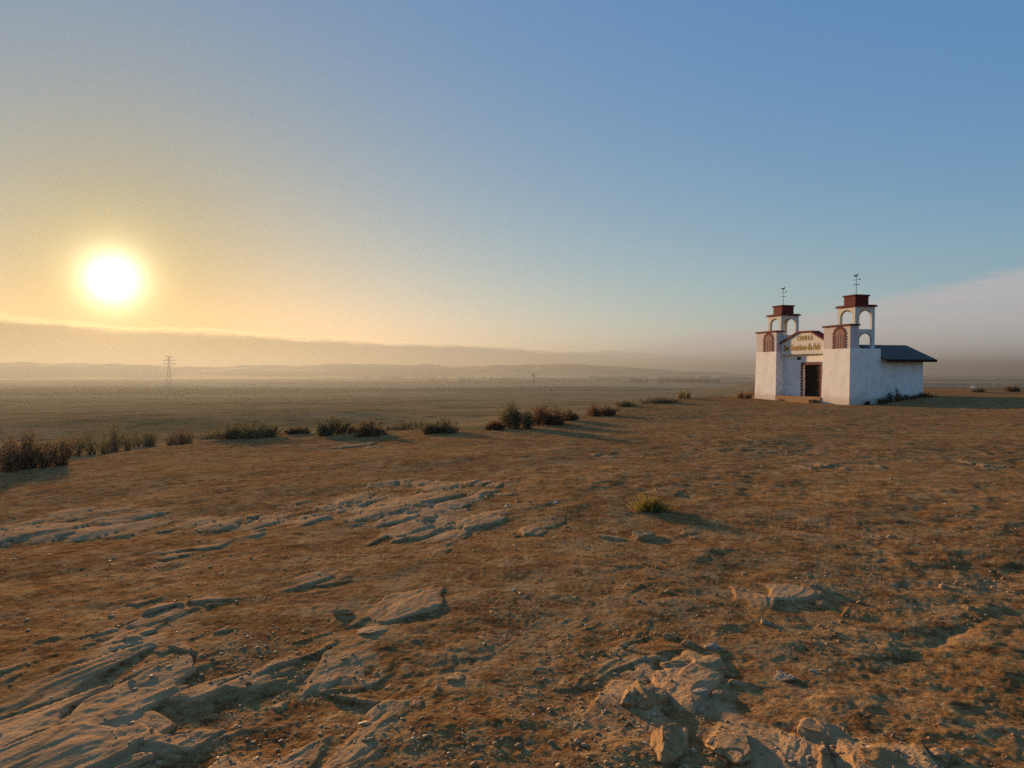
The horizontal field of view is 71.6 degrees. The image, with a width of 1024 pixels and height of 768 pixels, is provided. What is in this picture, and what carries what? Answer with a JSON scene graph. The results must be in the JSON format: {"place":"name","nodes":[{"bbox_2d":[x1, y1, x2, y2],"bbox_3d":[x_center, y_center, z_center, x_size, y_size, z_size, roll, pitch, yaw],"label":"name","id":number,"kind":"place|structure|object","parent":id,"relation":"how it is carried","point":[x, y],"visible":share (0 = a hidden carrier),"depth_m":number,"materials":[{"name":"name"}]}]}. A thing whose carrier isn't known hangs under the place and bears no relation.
{"place":"outdoors","nodes":[
{"label":"outdoors","id":0,"kind":"place"},
{"bbox_2d":[0,362,754,378],"bbox_3d":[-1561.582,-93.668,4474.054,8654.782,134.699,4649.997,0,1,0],"label":"hills","id":1,"kind":"structure","parent":0,"point":[20,370],"depth_m":4599.47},
{"bbox_2d":[0,375,1023,767],"bbox_3d":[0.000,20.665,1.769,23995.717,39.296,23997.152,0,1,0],"label":"ground","id":2,"kind":"structure","parent":0,"point":[368,563],"depth_m":6.08,"materials":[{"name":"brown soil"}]},
{"bbox_2d":[0,425,53,471],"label":"shrub","id":3,"kind":"object","parent":2,"relation":"on","point":[8,464],"visible":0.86,"depth_m":16.57,"materials":[{"name":"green plant"}]},
{"bbox_2d":[7,423,82,468],"bbox_3d":[-11.284,1.507,17.218,1.636,1.146,1.315,-1,1,-43],"label":"shrub","id":4,"kind":"object","parent":2,"relation":"on","point":[58,460],"visible":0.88,"depth_m":17.10,"materials":[{"name":"brown plant"}]},
{"bbox_2d":[52,418,128,455],"bbox_3d":[-21.647,2.682,36.521,3.176,2.101,2.828,0,1,-15],"label":"shrub","id":5,"kind":"object","parent":2,"relation":"on","point":[89,449],"visible":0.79,"depth_m":36.81,"materials":[{"name":"green plant"}]},
{"bbox_2d":[106,419,138,450],"bbox_3d":[-21.874,2.823,39.878,2.201,1.982,1.613,0,1,0],"label":"shrub","id":6,"kind":"object","parent":2,"relation":"on","point":[127,442],"visible":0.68,"depth_m":39.63,"materials":[{"name":"green plant"}]},
{"bbox_2d":[120,426,163,446],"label":"shrub","id":7,"kind":"object","parent":2,"relation":"on","point":[148,438],"visible":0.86,"depth_m":42.91,"materials":[{"name":"green plant"}]},
{"bbox_2d":[163,356,174,393],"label":"lattice pylon","id":8,"kind":"object","parent":2,"relation":"on","point":[168,371],"visible":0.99,"depth_m":898.62,"materials":[{"name":"metal"}]},
{"bbox_2d":[158,425,202,444],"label":"shrub","id":9,"kind":"object","parent":2,"relation":"on","point":[183,439],"visible":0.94,"depth_m":43.10,"materials":[{"name":"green plant"}]},
{"bbox_2d":[196,428,223,438],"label":"shrub","id":10,"kind":"object","parent":2,"relation":"on","point":[207,437],"visible":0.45,"depth_m":51.66,"materials":[{"name":"green plant"}]},
{"bbox_2d":[207,416,289,438],"bbox_3d":[-8.870,1.501,23.840,2.436,0.762,2.406,1,1,29],"label":"shrub","id":11,"kind":"object","parent":2,"relation":"on","point":[243,431],"visible":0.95,"depth_m":23.63,"materials":[{"name":"green plant"}]},
{"bbox_2d":[271,702,287,710],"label":"rock","id":12,"kind":"object","parent":2,"relation":"on","point":[280,706],"visible":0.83,"depth_m":3.63,"materials":[{"name":"stone"}]},
{"bbox_2d":[283,425,312,434],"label":"shrub","id":13,"kind":"object","parent":2,"relation":"on","point":[298,430],"visible":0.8,"depth_m":24.80,"materials":[{"name":"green plant"}]},
{"bbox_2d":[312,415,353,435],"bbox_3d":[-6.006,1.394,23.619,1.290,0.788,1.311,0,1,0],"label":"shrub","id":14,"kind":"object","parent":2,"relation":"on","point":[322,429],"visible":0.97,"depth_m":23.61,"materials":[{"name":"green plant"}]},
{"bbox_2d":[332,608,352,616],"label":"rock","id":15,"kind":"object","parent":2,"relation":"on","point":[339,611],"visible":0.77,"depth_m":5.05,"materials":[{"name":"stone"}]},
{"bbox_2d":[347,425,357,432],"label":"shrub","id":16,"kind":"object","parent":2,"relation":"on","point":[351,428],"visible":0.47,"depth_m":24.26,"materials":[{"name":"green plant"}]},
{"bbox_2d":[348,416,387,436],"bbox_3d":[-4.542,1.375,22.560,1.141,0.737,1.210,0,1,0],"label":"shrub","id":17,"kind":"object","parent":2,"relation":"on","point":[367,429],"visible":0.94,"depth_m":22.37,"materials":[{"name":"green plant"}]},
{"bbox_2d":[357,626,387,634],"bbox_3d":[-0.914,1.639,4.689,0.210,0.048,0.148,0,1,4],"label":"rock","id":18,"kind":"object","parent":2,"relation":"on","point":[375,630],"visible":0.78,"depth_m":4.66,"materials":[{"name":"stone"}]},
{"bbox_2d":[385,422,401,429],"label":"shrub","id":19,"kind":"object","parent":2,"relation":"on","point":[393,428],"visible":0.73,"depth_m":60.88,"materials":[{"name":"green plant"}]},
{"bbox_2d":[393,415,428,429],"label":"shrub","id":20,"kind":"object","parent":2,"relation":"on","point":[403,425],"visible":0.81,"depth_m":59.18,"materials":[{"name":"green plant"}]},
{"bbox_2d":[418,415,459,434],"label":"shrub","id":21,"kind":"object","parent":2,"relation":"on","point":[428,428],"visible":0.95,"depth_m":22.01,"materials":[{"name":"green plant"}]},
{"bbox_2d":[445,672,464,682],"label":"rock","id":22,"kind":"object","parent":2,"relation":"on","point":[457,677],"visible":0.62,"depth_m":3.92,"materials":[{"name":"stone"}]},
{"bbox_2d":[482,419,505,430],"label":"shrub","id":23,"kind":"object","parent":2,"relation":"on","point":[494,425],"visible":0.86,"depth_m":22.91,"materials":[{"name":"orange plant"}]},
{"bbox_2d":[495,400,538,428],"bbox_3d":[0.150,1.043,23.555,1.456,1.032,1.454,0,1,0],"label":"shrub","id":24,"kind":"object","parent":2,"relation":"on","point":[514,418],"visible":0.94,"depth_m":23.28,"materials":[{"name":"green plant"}]},
{"bbox_2d":[530,405,569,425],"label":"shrub","id":25,"kind":"object","parent":2,"relation":"on","point":[543,418],"visible":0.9,"depth_m":25.12,"materials":[{"name":"orange plant"}]},
{"bbox_2d":[560,409,579,420],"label":"shrub","id":26,"kind":"object","parent":2,"relation":"on","point":[571,415],"visible":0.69,"depth_m":26.94,"materials":[{"name":"orange plant"}]},
{"bbox_2d":[586,404,619,415],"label":"shrub","id":27,"kind":"object","parent":2,"relation":"on","point":[607,411],"visible":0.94,"depth_m":30.48,"materials":[{"name":"orange plant"}]},
{"bbox_2d":[597,534,624,540],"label":"rock","id":28,"kind":"object","parent":2,"relation":"on","point":[604,536],"visible":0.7,"depth_m":7.26,"materials":[{"name":"stone"}]},
{"bbox_2d":[613,398,642,406],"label":"shrub","id":29,"kind":"object","parent":2,"relation":"on","point":[626,403],"visible":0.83,"depth_m":39.42,"materials":[{"name":"green plant"}]},
{"bbox_2d":[620,687,636,707],"bbox_3d":[0.600,1.631,3.611,0.094,0.158,0.187,-1,0,15],"label":"rock","id":30,"kind":"object","parent":2,"relation":"on","point":[629,697],"visible":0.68,"depth_m":3.56,"materials":[{"name":"stone"}]},
{"bbox_2d":[632,530,656,540],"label":"rock","id":31,"kind":"object","parent":2,"relation":"on","point":[638,535],"visible":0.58,"depth_m":7.27,"materials":[{"name":"stone"}]},
{"bbox_2d":[639,655,650,661],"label":"rock","id":32,"kind":"object","parent":2,"relation":"on","point":[644,658],"visible":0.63,"depth_m":4.13,"materials":[{"name":"stone"}]},
{"bbox_2d":[630,680,669,709],"bbox_3d":[0.702,1.607,3.652,0.296,0.124,0.246,-1,1,-42],"label":"rock","id":33,"kind":"object","parent":2,"relation":"on","point":[648,695],"visible":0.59,"depth_m":3.57,"materials":[{"name":"stone"}]},
{"bbox_2d":[622,492,680,514],"bbox_3d":[1.721,1.453,8.783,0.760,0.262,0.757,0,1,0],"label":"grass tuft","id":34,"kind":"object","parent":2,"relation":"on","point":[654,505],"visible":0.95,"depth_m":8.70,"materials":[{"name":"plant"}]},
{"bbox_2d":[633,396,686,403],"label":"shrub","id":35,"kind":"object","parent":2,"relation":"on","point":[662,400],"visible":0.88,"depth_m":44.42,"materials":[{"name":"green plant"}]},
{"bbox_2d":[650,723,683,764],"bbox_3d":[0.690,1.635,3.166,0.174,0.152,0.362,-2,-2,15],"label":"rock","id":36,"kind":"object","parent":2,"relation":"on","point":[665,742],"visible":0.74,"depth_m":3.12,"materials":[{"name":"stone"}]},
{"bbox_2d":[663,632,677,639],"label":"rock","id":37,"kind":"object","parent":2,"relation":"on","point":[669,636],"visible":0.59,"depth_m":4.49,"materials":[{"name":"stone"}]},
{"bbox_2d":[660,660,689,667],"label":"rock","id":38,"kind":"object","parent":2,"relation":"on","point":[675,663],"visible":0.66,"depth_m":4.06,"materials":[{"name":"stone"}]},
{"bbox_2d":[677,389,690,398],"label":"shrub","id":39,"kind":"object","parent":2,"relation":"on","point":[683,394],"visible":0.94,"depth_m":51.62,"materials":[{"name":"plant"}]},
{"bbox_2d":[680,639,695,647],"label":"rock","id":40,"kind":"object","parent":2,"relation":"on","point":[688,643],"visible":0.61,"depth_m":4.35,"materials":[{"name":"stone"}]},
{"bbox_2d":[361,376,1023,387],"bbox_3d":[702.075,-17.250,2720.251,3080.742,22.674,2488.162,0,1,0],"label":"tree belt","id":41,"kind":"object","parent":2,"relation":"on","point":[690,379],"visible":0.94,"depth_m":2962.26,"materials":[{"name":"green plant"}]},
{"bbox_2d":[691,687,709,699],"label":"rock","id":42,"kind":"object","parent":2,"relation":"on","point":[704,692],"visible":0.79,"depth_m":3.62,"materials":[{"name":"stone"}]},
{"bbox_2d":[697,706,704,711],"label":"rock","id":43,"kind":"object","parent":2,"relation":"on","point":[701,709],"visible":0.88,"depth_m":3.45,"materials":[{"name":"stone"}]},
{"bbox_2d":[704,643,719,649],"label":"rock","id":44,"kind":"object","parent":2,"relation":"on","point":[713,646],"visible":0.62,"depth_m":4.32,"materials":[{"name":"stone"}]},
{"bbox_2d":[710,690,728,697],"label":"rock","id":45,"kind":"object","parent":2,"relation":"on","point":[720,694],"visible":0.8,"depth_m":3.64,"materials":[{"name":"stone"}]},
{"bbox_2d":[705,730,734,756],"bbox_3d":[0.934,1.600,3.134,0.166,0.069,0.220,0,1,15],"label":"rock","id":46,"kind":"object","parent":2,"relation":"on","point":[717,749],"visible":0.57,"depth_m":3.08,"materials":[{"name":"stone"}]},
{"bbox_2d":[705,729,751,765],"bbox_3d":[0.953,1.600,3.084,0.202,0.092,0.260,-4,1,5],"label":"rock","id":47,"kind":"object","parent":2,"relation":"on","point":[736,746],"visible":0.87,"depth_m":3.07,"materials":[{"name":"stone"}]},
{"bbox_2d":[736,391,753,398],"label":"shrub","id":48,"kind":"object","parent":2,"relation":"on","point":[747,396],"visible":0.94,"depth_m":52.81,"materials":[{"name":"orange plant"}]},
{"bbox_2d":[773,672,795,680],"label":"rock","id":49,"kind":"object","parent":2,"relation":"on","point":[781,676],"visible":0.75,"depth_m":3.88,"materials":[{"name":"stone"}]},
{"bbox_2d":[809,583,820,588],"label":"rock","id":50,"kind":"object","parent":2,"relation":"on","point":[814,586],"visible":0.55,"depth_m":5.57,"materials":[{"name":"stone"}]},
{"bbox_2d":[815,601,827,606],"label":"rock","id":51,"kind":"object","parent":2,"relation":"on","point":[820,604],"visible":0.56,"depth_m":5.19,"materials":[{"name":"stone"}]},
{"bbox_2d":[797,717,849,750],"bbox_3d":[1.419,1.588,3.187,0.203,0.058,0.282,-1,1,-42],"label":"rock","id":52,"kind":"object","parent":2,"relation":"on","point":[818,731],"visible":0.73,"depth_m":3.20,"materials":[{"name":"stone"}]},
{"bbox_2d":[755,274,936,404],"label":"chapel","id":53,"kind":"structure","parent":2,"relation":"on","point":[836,364],"depth_m":45.70,"materials":[{"name":"white paint"}]},
{"bbox_2d":[805,365,813,395],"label":"door","id":54,"kind":"structure","parent":53,"relation":"in","point":[809,369],"depth_m":48.87,"materials":[{"name":"brown wood"}]},
{"bbox_2d":[814,365,819,396],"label":"door","id":55,"kind":"structure","parent":53,"relation":"in","point":[816,367],"depth_m":48.10,"materials":[{"name":"brown wood"}]},
{"bbox_2d":[859,746,904,767],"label":"rock","id":56,"kind":"object","parent":2,"relation":"on","point":[877,756],"visible":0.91,"depth_m":2.93,"materials":[{"name":"stone"}]},
{"bbox_2d":[877,397,886,403],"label":"weed","id":57,"kind":"object","parent":2,"relation":"on","point":[879,401],"visible":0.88,"depth_m":44.05,"materials":[{"name":"green plant"}]},
{"bbox_2d":[884,391,893,402],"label":"weed","id":58,"kind":"object","parent":2,"relation":"on","point":[890,397],"visible":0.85,"depth_m":44.49,"materials":[{"name":"green plant"}]},
{"bbox_2d":[893,388,903,401],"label":"weed","id":59,"kind":"object","parent":2,"relation":"on","point":[898,397],"visible":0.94,"depth_m":44.45,"materials":[{"name":"green plant"}]},
{"bbox_2d":[903,394,917,399],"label":"weed","id":60,"kind":"object","parent":2,"relation":"on","point":[907,396],"visible":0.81,"depth_m":44.72,"materials":[{"name":"green plant"}]},
{"bbox_2d":[918,391,936,397],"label":"weed","id":61,"kind":"object","parent":2,"relation":"on","point":[921,395],"visible":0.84,"depth_m":44.65,"materials":[{"name":"green plant"}]},
{"bbox_2d":[927,747,950,761],"bbox_3d":[1.843,1.611,3.072,0.093,0.056,0.099,1,1,38],"label":"rock","id":62,"kind":"object","parent":2,"relation":"on","point":[941,754],"visible":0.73,"depth_m":3.05,"materials":[{"name":"stone"}]},
{"bbox_2d":[961,604,975,609],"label":"rock","id":63,"kind":"object","parent":2,"relation":"on","point":[967,606],"visible":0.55,"depth_m":5.12,"materials":[{"name":"stone"}]},
{"bbox_2d":[972,387,985,391],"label":"shrub","id":64,"kind":"object","parent":2,"relation":"on","point":[977,389],"visible":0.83,"depth_m":52.19,"materials":[{"name":"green plant"}]},
{"bbox_2d":[1004,385,1021,391],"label":"shrub","id":65,"kind":"object","parent":2,"relation":"on","point":[1012,389],"visible":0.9,"depth_m":52.01,"materials":[{"name":"orange plant"}]},
{"bbox_2d":[0,0,1023,374],"label":"sky","id":66,"kind":"structure","parent":0,"point":[197,183],"materials":[{"name":"blue"}]}
]}

